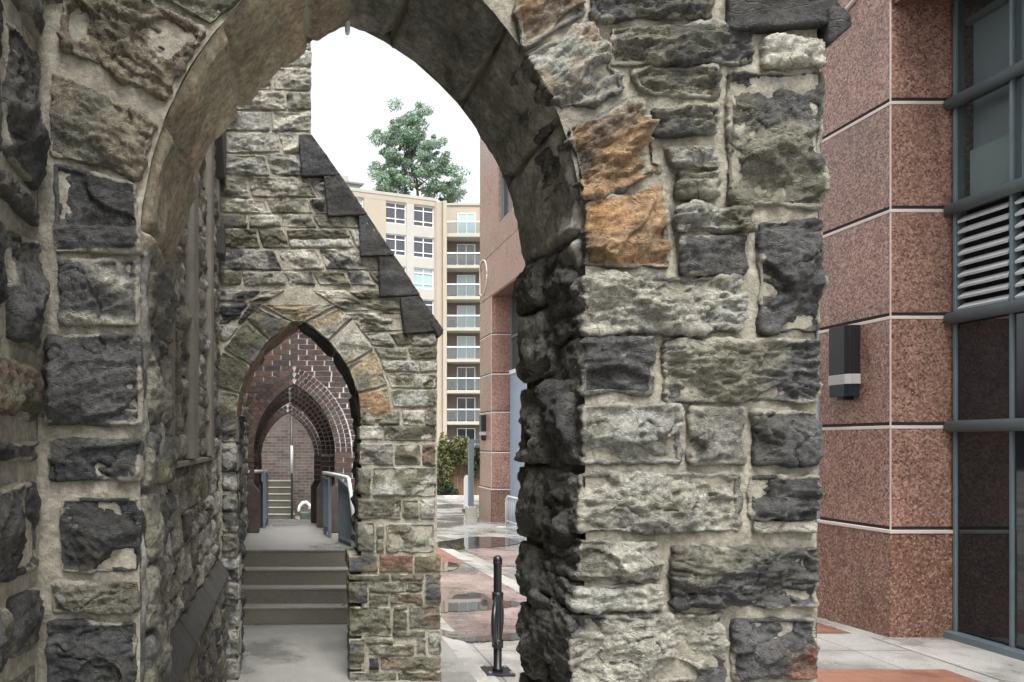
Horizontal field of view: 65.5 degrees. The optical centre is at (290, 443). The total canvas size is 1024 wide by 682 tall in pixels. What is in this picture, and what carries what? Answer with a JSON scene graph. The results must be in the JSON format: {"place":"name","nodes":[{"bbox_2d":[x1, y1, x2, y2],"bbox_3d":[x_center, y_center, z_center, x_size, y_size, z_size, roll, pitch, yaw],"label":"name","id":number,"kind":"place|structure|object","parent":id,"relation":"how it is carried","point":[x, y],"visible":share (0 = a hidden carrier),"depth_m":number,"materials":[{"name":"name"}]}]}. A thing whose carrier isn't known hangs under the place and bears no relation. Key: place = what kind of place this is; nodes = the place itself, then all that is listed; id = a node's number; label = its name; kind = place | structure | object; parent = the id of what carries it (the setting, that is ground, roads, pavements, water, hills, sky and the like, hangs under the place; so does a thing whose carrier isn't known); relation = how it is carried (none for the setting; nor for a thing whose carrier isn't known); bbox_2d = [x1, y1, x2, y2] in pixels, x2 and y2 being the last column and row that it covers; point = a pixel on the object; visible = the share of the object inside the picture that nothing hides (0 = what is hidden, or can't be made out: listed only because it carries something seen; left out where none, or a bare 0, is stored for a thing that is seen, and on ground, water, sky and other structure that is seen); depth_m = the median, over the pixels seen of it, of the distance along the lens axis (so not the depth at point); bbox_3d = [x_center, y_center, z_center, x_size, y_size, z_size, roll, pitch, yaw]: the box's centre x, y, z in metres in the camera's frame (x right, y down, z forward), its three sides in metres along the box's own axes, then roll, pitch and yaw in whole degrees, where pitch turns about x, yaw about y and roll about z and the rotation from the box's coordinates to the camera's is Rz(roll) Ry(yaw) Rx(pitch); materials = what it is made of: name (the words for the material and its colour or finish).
{"place":"outdoors","nodes":[
{"label":"outdoors","id":0,"kind":"place"},
{"bbox_2d":[262,479,294,518],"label":"stone steps","id":1,"kind":"structure","parent":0,"point":[279,498],"depth_m":18.14,"materials":[{"name":"beige stone"}]},
{"bbox_2d":[297,501,310,518],"bbox_3d":[0.360,1.584,17.600,0.319,0.493,0.319,0,0,26],"label":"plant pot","id":2,"kind":"object","parent":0,"point":[305,514],"visible":0.76,"depth_m":17.50,"materials":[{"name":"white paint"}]},
{"bbox_2d":[226,624,476,681],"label":"path","id":3,"kind":"structure","parent":0,"point":[295,653],"depth_m":5.78,"materials":[{"name":"concrete"}]},
{"bbox_2d":[0,0,249,681],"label":"church wall","id":4,"kind":"structure","parent":3,"relation":"on","point":[199,635],"depth_m":1.47,"materials":[{"name":"stone"}]},
{"bbox_2d":[241,519,348,623],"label":"stone steps","id":5,"kind":"structure","parent":3,"relation":"on","point":[295,572],"depth_m":7.08,"materials":[{"name":"concrete"}]},
{"bbox_2d":[248,470,268,527],"bbox_3d":[-0.363,0.662,9.077,0.130,0.724,1.100,0,0,12],"label":"handrail","id":6,"kind":"object","parent":5,"relation":"on","point":[265,497],"visible":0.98,"depth_m":9.08,"materials":[{"name":"grey metal"}]},
{"bbox_2d":[246,329,354,532],"bbox_3d":[0.098,0.090,9.400,1.805,3.120,1.600,0,0,0],"label":"brick porch","id":7,"kind":"object","parent":5,"relation":"on","point":[298,376],"visible":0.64,"depth_m":8.65,"materials":[{"name":"brown brick"}]},
{"bbox_2d":[322,471,354,546],"bbox_3d":[0.508,0.678,7.903,0.075,0.732,1.265,0,0,-11],"label":"handrail","id":8,"kind":"object","parent":5,"relation":"on","point":[346,509],"visible":0.88,"depth_m":7.79,"materials":[{"name":"grey metal"}]},
{"bbox_2d":[217,42,443,681],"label":"arched buttress","id":9,"kind":"structure","parent":3,"relation":"on","point":[309,253],"depth_m":5.19,"materials":[{"name":"stone"}]},
{"bbox_2d":[37,0,851,681],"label":"arched buttress","id":10,"kind":"structure","parent":3,"relation":"on","point":[663,164],"depth_m":1.49,"materials":[{"name":"stone"}]},
{"bbox_2d":[311,26,479,202],"label":"sky","id":11,"kind":"structure","parent":0,"point":[354,76],"materials":[{"name":"white"}]},
{"bbox_2d":[437,476,1004,681],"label":"plaza","id":12,"kind":"structure","parent":0,"point":[855,648],"depth_m":6.15,"materials":[{"name":"concrete"}]},
{"bbox_2d":[341,175,479,475],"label":"apartment building","id":13,"kind":"structure","parent":12,"relation":"on","point":[433,244],"depth_m":70.21,"materials":[{"name":"beige concrete"}]},
{"bbox_2d":[386,202,405,224],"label":"window","id":14,"kind":"structure","parent":13,"relation":"in","point":[395,212],"depth_m":68.96,"materials":[{"name":"white glass"}]},
{"bbox_2d":[386,233,405,255],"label":"window","id":15,"kind":"structure","parent":13,"relation":"in","point":[397,243],"depth_m":69.03,"materials":[{"name":"white glass"}]},
{"bbox_2d":[366,97,470,202],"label":"roof tree","id":16,"kind":"object","parent":13,"relation":"on","point":[410,136],"visible":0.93,"depth_m":72.23,"materials":[{"name":"green plant"}]},
{"bbox_2d":[414,205,432,227],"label":"window","id":17,"kind":"structure","parent":13,"relation":"in","point":[423,216],"depth_m":69.95,"materials":[{"name":"white glass"}]},
{"bbox_2d":[414,236,432,258],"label":"window","id":18,"kind":"structure","parent":13,"relation":"in","point":[423,247],"depth_m":69.95,"materials":[{"name":"white glass"}]},
{"bbox_2d":[414,268,432,288],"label":"window","id":19,"kind":"structure","parent":13,"relation":"in","point":[423,278],"depth_m":69.95,"materials":[{"name":"clear glass"}]},
{"bbox_2d":[423,299,432,313],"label":"window","id":20,"kind":"structure","parent":13,"relation":"in","point":[429,303],"depth_m":70.21,"materials":[{"name":"white glass"}]},
{"bbox_2d":[457,244,474,264],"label":"balcony door","id":21,"kind":"structure","parent":13,"relation":"in","point":[462,259],"depth_m":71.62,"materials":[{"name":"grey glass"}]},
{"bbox_2d":[457,275,474,295],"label":"balcony door","id":22,"kind":"structure","parent":13,"relation":"in","point":[462,290],"depth_m":71.62,"materials":[{"name":"clear glass"}]},
{"bbox_2d":[457,306,474,326],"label":"balcony door","id":23,"kind":"structure","parent":13,"relation":"in","point":[462,321],"depth_m":71.62,"materials":[{"name":"clear glass"}]},
{"bbox_2d":[457,336,474,358],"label":"balcony door","id":24,"kind":"structure","parent":13,"relation":"in","point":[462,353],"depth_m":71.62,"materials":[{"name":"clear glass"}]},
{"bbox_2d":[457,367,474,389],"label":"balcony door","id":25,"kind":"structure","parent":13,"relation":"in","point":[462,372],"depth_m":71.62,"materials":[{"name":"grey glass"}]},
{"bbox_2d":[457,397,474,420],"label":"balcony door","id":26,"kind":"structure","parent":13,"relation":"in","point":[462,402],"depth_m":71.62,"materials":[{"name":"grey glass"}]},
{"bbox_2d":[457,428,474,446],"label":"balcony door","id":27,"kind":"structure","parent":13,"relation":"in","point":[470,432],"depth_m":71.62,"materials":[{"name":"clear glass"}]},
{"bbox_2d":[457,213,475,233],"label":"balcony door","id":28,"kind":"structure","parent":13,"relation":"in","point":[462,227],"depth_m":71.43,"materials":[{"name":"clear glass"}]},
{"bbox_2d":[437,478,458,494],"bbox_3d":[6.980,1.981,33.523,0.877,0.874,1.013,0,0,-36],"label":"shrub","id":29,"kind":"object","parent":12,"relation":"on","point":[446,489],"visible":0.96,"depth_m":33.41,"materials":[{"name":"green plant"}]},
{"bbox_2d":[441,562,459,571],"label":"puddle","id":30,"kind":"object","parent":12,"relation":"on","point":[447,566],"visible":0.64,"depth_m":10.77,"materials":[{"name":"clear liquid"}]},
{"bbox_2d":[437,547,464,562],"bbox_3d":[2.035,1.827,12.850,1.170,0.091,3.300,0,0,0],"label":"paver strip","id":31,"kind":"object","parent":12,"relation":"on","point":[445,556],"visible":0.2,"depth_m":11.84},
{"bbox_2d":[437,495,478,497],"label":"kerb","id":32,"kind":"structure","parent":12,"relation":"on","point":[453,496],"depth_m":32.70,"materials":[{"name":"grey concrete"}]},
{"bbox_2d":[437,463,479,494],"bbox_3d":[8.508,1.612,34.070,7.015,1.600,0.140,0,0,0],"label":"board fence","id":33,"kind":"object","parent":12,"relation":"on","point":[453,479],"visible":0.09,"depth_m":34.00,"materials":[{"name":"brown wood"}]},
{"bbox_2d":[437,432,454,484],"bbox_3d":[6.950,0.796,33.850,1.072,2.643,0.980,0,0,0],"label":"ivy bush","id":34,"kind":"object","parent":33,"relation":"attached to","point":[446,464],"visible":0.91,"depth_m":33.70,"materials":[{"name":"green plant"}]},
{"bbox_2d":[448,435,469,474],"bbox_3d":[7.669,0.517,33.759,1.197,1.808,1.141,0,0,0],"label":"ivy bush","id":35,"kind":"object","parent":33,"relation":"attached to","point":[459,448],"visible":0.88,"depth_m":33.52,"materials":[{"name":"green plant"}]},
{"bbox_2d":[467,445,479,478],"bbox_3d":[8.469,0.774,33.764,0.831,1.682,1.142,0,0,-40],"label":"ivy bush","id":36,"kind":"object","parent":33,"relation":"attached to","point":[477,461],"visible":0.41,"depth_m":33.75,"materials":[{"name":"green plant"}]},
{"bbox_2d":[462,475,467,512],"bbox_3d":[5.415,1.539,23.025,0.240,1.138,0.250,0,0,0],"label":"sign board","id":37,"kind":"object","parent":12,"relation":"on","point":[465,491],"visible":0.56,"depth_m":23.00,"materials":[{"name":"white paint"}]},
{"bbox_2d":[440,618,499,681],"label":"pale band","id":38,"kind":"object","parent":12,"relation":"on","point":[470,660],"visible":0.4,"depth_m":5.78,"materials":[{"name":"white concrete"}]},
{"bbox_2d":[480,555,515,675],"bbox_3d":[1.497,1.228,5.418,0.200,0.843,0.406,0,0,0],"label":"bike stand","id":39,"kind":"object","parent":38,"relation":"on","point":[497,624],"visible":1,"depth_m":5.39,"materials":[{"name":"black paint"}]},
{"bbox_2d":[465,439,479,517],"bbox_3d":[5.105,0.995,20.900,0.420,2.210,0.320,0,0,0],"label":"gate post","id":40,"kind":"object","parent":12,"relation":"on","point":[470,510],"visible":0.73,"depth_m":20.82,"materials":[{"name":"grey metal"}]},
{"bbox_2d":[437,541,519,591],"bbox_3d":[2.720,1.973,17.500,0.200,0.651,25.000,0,0,0],"label":"pale band","id":41,"kind":"object","parent":12,"relation":"on","point":[510,583],"depth_m":10.68,"materials":[{"name":"grey concrete"}]},
{"bbox_2d":[437,537,522,548],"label":"puddle","id":42,"kind":"object","parent":12,"relation":"on","point":[473,542],"visible":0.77,"depth_m":14.06,"materials":[{"name":"grey liquid"}]},
{"bbox_2d":[440,568,526,639],"bbox_3d":[2.035,1.707,8.450,1.170,0.116,4.300,0,0,0],"label":"paver strip","id":43,"kind":"object","parent":12,"relation":"on","point":[456,581],"visible":0.5,"depth_m":8.23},
{"bbox_2d":[440,593,519,611],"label":"puddle","id":44,"kind":"object","parent":43,"relation":"on","point":[467,602],"visible":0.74,"depth_m":7.91,"materials":[{"name":"grey liquid"}]},
{"bbox_2d":[440,629,519,641],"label":"puddle","id":45,"kind":"object","parent":43,"relation":"on","point":[471,637],"visible":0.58,"depth_m":6.40,"materials":[{"name":"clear liquid"}]},
{"bbox_2d":[464,548,518,566],"bbox_3d":[4.000,1.804,12.000,2.000,0.066,2.400,0,0,0],"label":"paver strip","id":46,"kind":"object","parent":12,"relation":"on","point":[509,556],"visible":0.2,"depth_m":12.23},
{"bbox_2d":[496,495,517,527],"bbox_3d":[4.920,1.543,16.000,0.440,0.744,2.260,0,0,0],"label":"crowd barrier","id":47,"kind":"object","parent":12,"relation":"on","point":[508,497],"visible":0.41,"depth_m":16.93,"materials":[{"name":"silver metal"}]},
{"bbox_2d":[479,0,1023,660],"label":"granite building","id":48,"kind":"structure","parent":12,"relation":"on","point":[921,482],"depth_m":6.40,"materials":[{"name":"stone"}]},
{"bbox_2d":[479,415,485,440],"bbox_3d":[5.057,-0.410,19.750,0.122,0.670,0.272,0,0,0],"label":"wall lamp","id":49,"kind":"object","parent":48,"relation":"attached to","point":[482,427],"visible":1,"depth_m":19.62,"materials":[{"name":"black metal"}]},
{"bbox_2d":[501,173,513,219],"bbox_3d":[5.230,-6.575,17.425,0.100,2.350,2.050,0,0,0],"label":"window","id":50,"kind":"structure","parent":48,"relation":"in","point":[506,201],"depth_m":18.35,"materials":[{"name":"grey glass"}]},
{"bbox_2d":[828,325,860,400],"bbox_3d":[5.057,-0.730,6.870,0.122,0.670,0.272,0,0,0],"label":"wall lamp","id":51,"kind":"object","parent":48,"relation":"attached to","point":[844,379],"visible":1,"depth_m":6.78,"materials":[{"name":"black metal"}]},
{"bbox_2d":[817,623,849,632],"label":"red paving","id":52,"kind":"structure","parent":12,"relation":"on","point":[822,628],"depth_m":6.69,"materials":[{"name":"red brick"}]},
{"bbox_2d":[817,669,979,681],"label":"red paving","id":53,"kind":"structure","parent":12,"relation":"on","point":[884,675],"depth_m":5.33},
{"bbox_2d":[873,637,1023,681],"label":"pale kerb","id":54,"kind":"structure","parent":12,"relation":"on","point":[992,664],"depth_m":5.81,"materials":[{"name":"white concrete"}]},
{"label":"court floor","id":55,"kind":"structure","parent":0,"visible":0},
{"bbox_2d":[261,413,313,515],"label":"brick back wall","id":56,"kind":"structure","parent":55,"relation":"on","point":[275,454],"depth_m":19.00,"materials":[{"name":"brick"}]},
{"bbox_2d":[290,416,292,518],"bbox_3d":[0.040,0.540,17.600,0.065,2.580,0.068,0,0,0],"label":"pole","id":57,"kind":"object","parent":55,"relation":"on","point":[291,459],"visible":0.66,"depth_m":17.57,"materials":[{"name":"metal"}]}
]}

